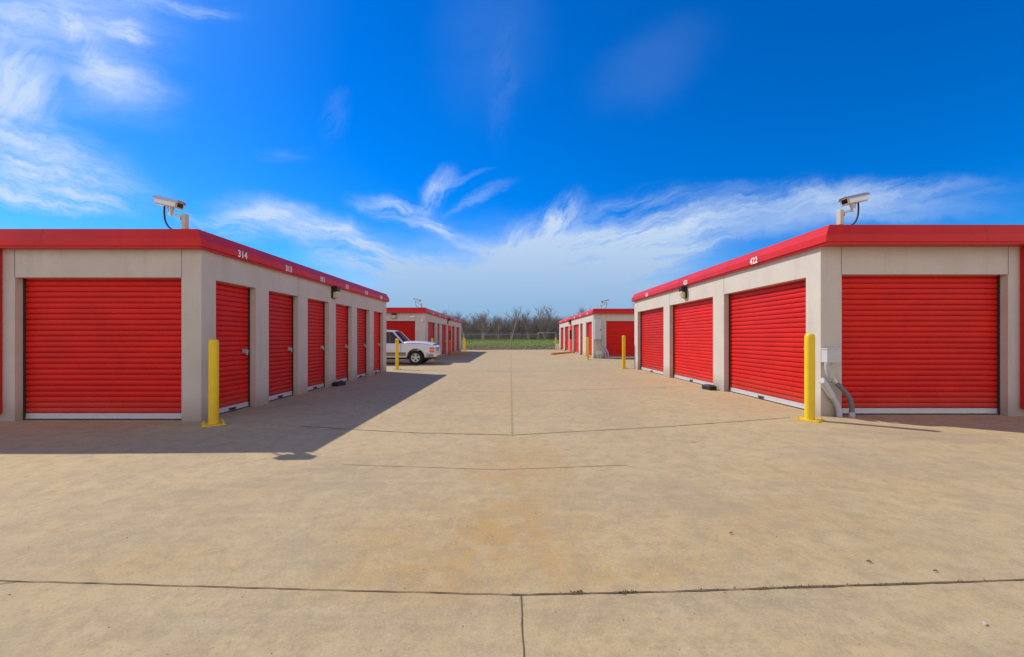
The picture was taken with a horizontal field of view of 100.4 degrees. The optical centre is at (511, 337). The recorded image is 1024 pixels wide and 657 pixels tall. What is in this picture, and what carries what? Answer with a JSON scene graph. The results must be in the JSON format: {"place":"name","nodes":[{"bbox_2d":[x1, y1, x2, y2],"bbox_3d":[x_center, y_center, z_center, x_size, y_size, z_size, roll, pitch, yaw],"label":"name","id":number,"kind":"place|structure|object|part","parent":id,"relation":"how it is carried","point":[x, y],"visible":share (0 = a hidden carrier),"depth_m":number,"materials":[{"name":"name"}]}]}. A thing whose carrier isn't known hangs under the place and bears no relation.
{"place":"outdoors","nodes":[
{"label":"outdoors","id":0,"kind":"place"},
{"bbox_2d":[461,338,558,349],"bbox_3d":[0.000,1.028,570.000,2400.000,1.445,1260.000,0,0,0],"label":"ground","id":1,"kind":"structure","parent":0,"point":[486,342],"depth_m":67.41,"materials":[{"name":"green plant"}]},
{"bbox_2d":[447,309,465,325],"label":"bare tree","id":2,"kind":"object","parent":1,"relation":"on","point":[456,315],"visible":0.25,"depth_m":84.66,"materials":[{"name":"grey plant"}]},
{"bbox_2d":[453,315,471,338],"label":"bare tree","id":3,"kind":"object","parent":1,"relation":"on","point":[463,328],"visible":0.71,"depth_m":84.23,"materials":[{"name":"grey plant"}]},
{"bbox_2d":[474,311,491,338],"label":"bare tree","id":4,"kind":"object","parent":1,"relation":"on","point":[483,326],"visible":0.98,"depth_m":83.83,"materials":[{"name":"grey plant"}]},
{"bbox_2d":[491,315,502,337],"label":"bare tree","id":5,"kind":"object","parent":1,"relation":"on","point":[499,320],"visible":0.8,"depth_m":89.12,"materials":[{"name":"grey plant"}]},
{"bbox_2d":[492,319,501,338],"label":"bare tree","id":6,"kind":"object","parent":1,"relation":"on","point":[498,328],"visible":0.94,"depth_m":84.63,"materials":[{"name":"grey plant"}]},
{"bbox_2d":[461,334,558,348],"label":"chain link fence","id":7,"kind":"object","parent":1,"relation":"on","point":[508,339],"visible":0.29,"depth_m":50.01,"materials":[{"name":"metal"}]},
{"bbox_2d":[457,314,566,339],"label":"wood","id":8,"kind":"object","parent":1,"relation":"on","point":[505,329],"visible":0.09,"depth_m":91.10,"materials":[{"name":"brown plant"}]},
{"bbox_2d":[503,307,522,339],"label":"bare tree","id":9,"kind":"object","parent":1,"relation":"on","point":[512,328],"visible":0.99,"depth_m":84.93,"materials":[{"name":"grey plant"}]},
{"bbox_2d":[508,315,523,338],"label":"bare tree","id":10,"kind":"object","parent":1,"relation":"on","point":[518,319],"visible":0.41,"depth_m":92.94,"materials":[{"name":"grey plant"}]},
{"bbox_2d":[516,308,533,339],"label":"bare tree","id":11,"kind":"object","parent":1,"relation":"on","point":[525,322],"visible":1,"depth_m":88.07,"materials":[{"name":"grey plant"}]},
{"bbox_2d":[532,317,546,338],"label":"bare tree","id":12,"kind":"object","parent":1,"relation":"on","point":[536,330],"visible":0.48,"depth_m":90.62,"materials":[{"name":"grey plant"}]},
{"bbox_2d":[532,305,558,338],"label":"bare tree","id":13,"kind":"object","parent":1,"relation":"on","point":[542,328],"visible":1,"depth_m":87.58,"materials":[{"name":"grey plant"}]},
{"bbox_2d":[0,349,1023,656],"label":"concrete yard","id":14,"kind":"structure","parent":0,"point":[282,497],"depth_m":3.19,"materials":[{"name":"beige concrete"}]},
{"bbox_2d":[0,229,388,420],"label":"storage building","id":15,"kind":"structure","parent":14,"relation":"on","point":[112,324],"depth_m":7.47,"materials":[{"name":"paint"}]},
{"bbox_2d":[23,278,181,419],"bbox_3d":[-7.100,0.170,7.475,2.860,2.530,0.070,0,0,0],"label":"roll up door","id":16,"kind":"structure","parent":15,"relation":"in","point":[94,349],"depth_m":7.47,"materials":[{"name":"red paint"}]},
{"bbox_2d":[152,195,188,228],"bbox_3d":[-5.800,-2.101,7.280,0.565,0.650,0.200,0,0,7],"label":"security camera","id":17,"kind":"object","parent":15,"relation":"attached to","point":[170,204],"visible":0.99,"depth_m":7.22,"materials":[{"name":"beige metal"}]},
{"bbox_2d":[216,282,249,413],"bbox_3d":[-5.466,0.170,8.280,0.108,2.530,1.200,0,0,0],"label":"roll up door","id":18,"kind":"structure","parent":15,"relation":"in","point":[232,301],"depth_m":8.39,"materials":[{"name":"red paint"}]},
{"bbox_2d":[269,292,292,400],"bbox_3d":[-5.466,0.170,9.995,0.108,2.530,1.290,0,0,0],"label":"roll up door","id":19,"kind":"structure","parent":15,"relation":"in","point":[280,305],"depth_m":10.11,"materials":[{"name":"red paint"}]},
{"bbox_2d":[308,299,324,390],"bbox_3d":[-5.466,0.170,11.775,0.108,2.530,1.290,0,0,0],"label":"roll up door","id":20,"kind":"structure","parent":15,"relation":"in","point":[316,309],"depth_m":11.96,"materials":[{"name":"red paint"}]},
{"bbox_2d":[331,286,339,298],"bbox_3d":[-5.238,-1.340,12.680,0.177,0.361,0.228,0,0,0],"label":"wall lamp","id":21,"kind":"object","parent":15,"relation":"attached to","point":[335,291],"visible":1,"depth_m":12.58,"materials":[{"name":"black plastic"}]},
{"bbox_2d":[336,305,347,381],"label":"roll up door","id":22,"kind":"structure","parent":15,"relation":"in","point":[341,311],"depth_m":13.74,"materials":[{"name":"red paint"}]},
{"bbox_2d":[357,309,365,377],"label":"roll up door","id":23,"kind":"structure","parent":15,"relation":"in","point":[361,314],"depth_m":15.53,"materials":[{"name":"red paint"}]},
{"bbox_2d":[374,312,379,373],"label":"roll up door","id":24,"kind":"structure","parent":15,"relation":"in","point":[376,315],"depth_m":17.34,"materials":[{"name":"red paint"}]},
{"bbox_2d":[201,339,225,426],"bbox_3d":[-4.930,0.726,7.050,0.330,1.415,0.330,0,0,-38],"label":"bollard","id":25,"kind":"object","parent":14,"relation":"on","point":[213,382],"visible":1,"depth_m":6.99,"materials":[{"name":"yellow metal"}]},
{"bbox_2d":[332,381,345,385],"bbox_3d":[-5.170,1.367,12.750,0.205,0.125,0.405,0,0,10],"label":"bait station","id":26,"kind":"object","parent":14,"relation":"on","point":[338,383],"visible":1,"depth_m":12.61,"materials":[{"name":"black plastic"}]},
{"bbox_2d":[393,339,400,369],"bbox_3d":[-5.200,0.734,19.300,0.330,1.401,0.330,0,0,-20],"label":"bollard","id":27,"kind":"object","parent":14,"relation":"on","point":[397,354],"visible":1,"depth_m":19.24,"materials":[{"name":"yellow metal"}]},
{"bbox_2d":[386,330,441,364],"bbox_3d":[-6.580,0.492,23.450,5.280,1.875,2.280,0,0,0],"label":"parked truck","id":28,"kind":"object","parent":14,"relation":"on","point":[408,348],"visible":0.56,"depth_m":22.52,"materials":[{"name":"white paint"}]},
{"bbox_3d":[-6.380,-0.013,22.618,1.120,0.595,0.144,0,0,0],"label":"side window","id":29,"kind":"part","parent":28,"relation":"part of","materials":[{"name":"grey glass"}]},
{"bbox_2d":[386,308,461,360],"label":"storage building","id":30,"kind":"structure","parent":14,"relation":"on","point":[440,331],"depth_m":26.91,"materials":[{"name":"paint"}]},
{"bbox_2d":[386,321,414,360],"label":"roll up door","id":31,"kind":"structure","parent":30,"relation":"in","point":[407,328],"depth_m":26.35,"materials":[{"name":"red paint"}]},
{"bbox_2d":[413,298,421,307],"bbox_3d":[-5.859,-2.141,26.560,0.565,0.650,0.200,0,0,14],"label":"security camera","id":32,"kind":"object","parent":30,"relation":"on","point":[417,300],"visible":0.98,"depth_m":26.50,"materials":[{"name":"beige metal"}]},
{"bbox_2d":[428,322,433,359],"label":"roll up door","id":33,"kind":"structure","parent":30,"relation":"in","point":[430,325],"depth_m":28.71,"materials":[{"name":"red paint"}]},
{"bbox_2d":[437,324,438,344],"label":"roll up door","id":34,"kind":"structure","parent":30,"relation":"in","point":[437,324],"depth_m":31.59,"materials":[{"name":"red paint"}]},
{"bbox_2d":[442,325,445,355],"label":"roll up door","id":35,"kind":"structure","parent":30,"relation":"in","point":[443,326],"depth_m":34.31,"materials":[{"name":"red paint"}]},
{"bbox_2d":[448,326,450,354],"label":"entry door","id":36,"kind":"structure","parent":30,"relation":"in","point":[449,327],"depth_m":36.04,"materials":[{"name":"red paint"}]},
{"bbox_2d":[452,326,453,352],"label":"roll up door","id":37,"kind":"structure","parent":30,"relation":"in","point":[452,326],"depth_m":39.54,"materials":[{"name":"red paint"}]},
{"bbox_2d":[456,327,458,351],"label":"roll up door","id":38,"kind":"structure","parent":30,"relation":"in","point":[457,329],"depth_m":42.89,"materials":[{"name":"red paint"}]},
{"bbox_2d":[450,353,468,354],"bbox_3d":[-4.450,1.360,36.350,1.676,0.140,0.211,0,0,17],"label":"parking stop","id":39,"kind":"object","parent":14,"relation":"on","point":[460,353],"visible":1,"depth_m":36.22,"materials":[{"name":"paint"}]},
{"bbox_2d":[9,394,965,654],"bbox_3d":[0.034,1.397,6.378,8.960,0.062,8.960,0,0,0],"label":"grit","id":40,"kind":"object","parent":14,"relation":"on","point":[482,558],"visible":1,"depth_m":2.35,"materials":[{"name":"gravel"}]},
{"bbox_2d":[326,358,687,469],"bbox_3d":[-0.001,1.396,20.760,10.406,0.068,32.479,0,0,0],"label":"hairline joint","id":41,"kind":"object","parent":14,"relation":"on","point":[511,423],"visible":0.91,"depth_m":7.11,"materials":[{"name":"concrete"}]},
{"bbox_2d":[0,417,1023,656],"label":"expansion joint","id":42,"kind":"object","parent":14,"relation":"on","point":[552,593],"visible":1,"depth_m":2.38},
{"bbox_2d":[551,352,570,354],"bbox_3d":[4.225,1.305,36.300,0.211,0.140,3.920,0,0,30],"label":"parking stop","id":43,"kind":"object","parent":14,"relation":"on","point":[560,353],"visible":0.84,"depth_m":35.86,"materials":[{"name":"paint"}]},
{"bbox_2d":[584,337,588,359],"bbox_3d":[4.670,0.663,26.300,0.330,1.415,0.330,0,0,-35],"label":"bollard","id":44,"kind":"object","parent":14,"relation":"on","point":[587,348],"visible":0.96,"depth_m":26.23,"materials":[{"name":"yellow metal"}]},
{"bbox_2d":[558,309,633,357],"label":"storage building","id":45,"kind":"structure","parent":14,"relation":"on","point":[617,324],"depth_m":28.36,"materials":[{"name":"paint"}]},
{"bbox_2d":[561,327,563,349],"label":"roll up door","id":46,"kind":"structure","parent":45,"relation":"in","point":[562,339],"depth_m":46.35,"materials":[{"name":"red paint"}]},
{"bbox_2d":[566,326,568,351],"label":"roll up door","id":47,"kind":"structure","parent":45,"relation":"in","point":[567,328],"depth_m":42.52,"materials":[{"name":"red paint"}]},
{"bbox_2d":[569,326,571,352],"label":"entry door","id":48,"kind":"structure","parent":45,"relation":"in","point":[570,327],"depth_m":38.88,"materials":[{"name":"red paint"}]},
{"bbox_2d":[574,324,578,353],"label":"roll up door","id":49,"kind":"structure","parent":45,"relation":"in","point":[576,340],"depth_m":36.24,"materials":[{"name":"red paint"}]},
{"bbox_2d":[582,324,582,354],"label":"roll up door","id":50,"kind":"structure","parent":45,"relation":"in","point":[582,324],"depth_m":33.46,"materials":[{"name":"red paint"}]},
{"bbox_2d":[587,322,591,356],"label":"roll up door","id":51,"kind":"structure","parent":45,"relation":"in","point":[589,325],"depth_m":30.16,"materials":[{"name":"red paint"}]},
{"bbox_2d":[594,319,608,358],"bbox_3d":[5.897,0.081,28.031,0.954,2.602,0.332,0,0,0],"label":"meter cabinet","id":52,"kind":"object","parent":45,"relation":"attached to","point":[598,329],"visible":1,"depth_m":27.90,"materials":[{"name":"grey metal"}]},
{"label":"door","id":53,"kind":"part","parent":52,"relation":"part of","materials":[{"name":"grey metal"}]},
{"bbox_2d":[600,299,608,308],"bbox_3d":[6.213,-2.221,28.666,0.622,0.714,0.220,0,0,-14],"label":"security camera","id":54,"kind":"object","parent":45,"relation":"on","point":[605,301],"visible":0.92,"depth_m":28.59,"materials":[{"name":"beige metal"}]},
{"bbox_2d":[606,321,633,357],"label":"roll up door","id":55,"kind":"structure","parent":45,"relation":"in","point":[615,330],"depth_m":28.35,"materials":[{"name":"red paint"}]},
{"bbox_2d":[620,335,628,368],"bbox_3d":[4.970,0.633,18.970,0.330,1.472,0.330,0,0,-10],"label":"bollard","id":56,"kind":"object","parent":14,"relation":"on","point":[623,352],"visible":1,"depth_m":18.90,"materials":[{"name":"yellow metal"}]},
{"bbox_2d":[702,384,716,389],"bbox_3d":[5.200,1.300,11.250,0.205,0.125,0.405,0,0,-6],"label":"bait station","id":57,"kind":"object","parent":14,"relation":"on","point":[708,387],"visible":1,"depth_m":11.12,"materials":[{"name":"black plastic"}]},
{"bbox_2d":[560,579,985,593],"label":"weeds","id":58,"kind":"object","parent":14,"relation":"on","point":[735,588],"visible":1,"depth_m":2.36,"materials":[{"name":"green plant"}]},
{"bbox_2d":[795,333,824,422],"bbox_3d":[4.940,0.647,7.080,0.330,1.443,0.330,0,0,-40],"label":"bollard","id":59,"kind":"object","parent":14,"relation":"on","point":[809,378],"visible":1,"depth_m":7.02,"materials":[{"name":"yellow metal"}]},
{"bbox_2d":[632,225,1023,415],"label":"storage building","id":60,"kind":"structure","parent":14,"relation":"on","point":[918,319],"depth_m":7.59,"materials":[{"name":"paint"}]},
{"bbox_2d":[640,307,663,374],"bbox_3d":[5.516,0.100,16.710,0.108,2.530,3.120,0,0,0],"label":"roll up door","id":61,"kind":"structure","parent":60,"relation":"in","point":[651,321],"depth_m":16.79,"materials":[{"name":"red paint"}]},
{"bbox_2d":[679,286,686,298],"bbox_3d":[5.288,-1.400,13.200,0.177,0.361,0.228,0,0,0],"label":"wall lamp","id":62,"kind":"object","parent":60,"relation":"attached to","point":[683,292],"visible":1,"depth_m":13.10,"materials":[{"name":"black plastic"}]},
{"bbox_2d":[673,298,712,384],"bbox_3d":[5.516,0.100,12.995,0.108,2.530,3.150,0,0,0],"label":"roll up door","id":63,"kind":"structure","parent":60,"relation":"in","point":[692,321],"depth_m":12.99,"materials":[{"name":"red paint"}]},
{"bbox_2d":[729,279,805,409],"bbox_3d":[5.516,0.100,9.320,0.108,2.530,3.020,0,0,0],"label":"roll up door","id":64,"kind":"structure","parent":60,"relation":"in","point":[767,325],"depth_m":9.16,"materials":[{"name":"red paint"}]},
{"bbox_2d":[821,348,841,362],"bbox_3d":[5.500,0.302,7.356,0.249,0.245,0.155,0,0,0],"label":"junction box","id":65,"kind":"object","parent":60,"relation":"attached to","point":[830,355],"visible":1,"depth_m":7.28,"materials":[{"name":"grey metal"}]},
{"bbox_2d":[824,362,854,417],"bbox_3d":[5.629,0.902,7.330,0.509,0.955,0.094,0,0,0],"label":"conduit","id":66,"kind":"object","parent":65,"relation":"attached to","point":[842,389],"visible":0.99,"depth_m":7.30,"materials":[{"name":"grey plastic"}]},
{"bbox_2d":[836,192,869,224],"bbox_3d":[5.971,-2.231,7.501,0.565,0.650,0.200,0,0,-12],"label":"security camera","id":67,"kind":"object","parent":60,"relation":"attached to","point":[852,200],"visible":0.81,"depth_m":7.44,"materials":[{"name":"beige metal"}]},
{"bbox_2d":[842,275,999,414],"bbox_3d":[7.195,0.100,7.591,2.900,2.530,0.070,0,0,0],"label":"roll up door","id":68,"kind":"structure","parent":60,"relation":"in","point":[911,344],"depth_m":7.58,"materials":[{"name":"red paint"}]},
{"bbox_2d":[819,378,841,416],"bbox_3d":[5.504,1.041,7.360,0.368,0.699,0.112,0,0,0],"label":"service elbow","id":69,"kind":"object","parent":14,"relation":"on","point":[827,388],"visible":0.98,"depth_m":7.32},
{"bbox_2d":[0,0,1023,335],"label":"sky","id":70,"kind":"structure","parent":0,"point":[498,157],"materials":[{"name":"blue"}]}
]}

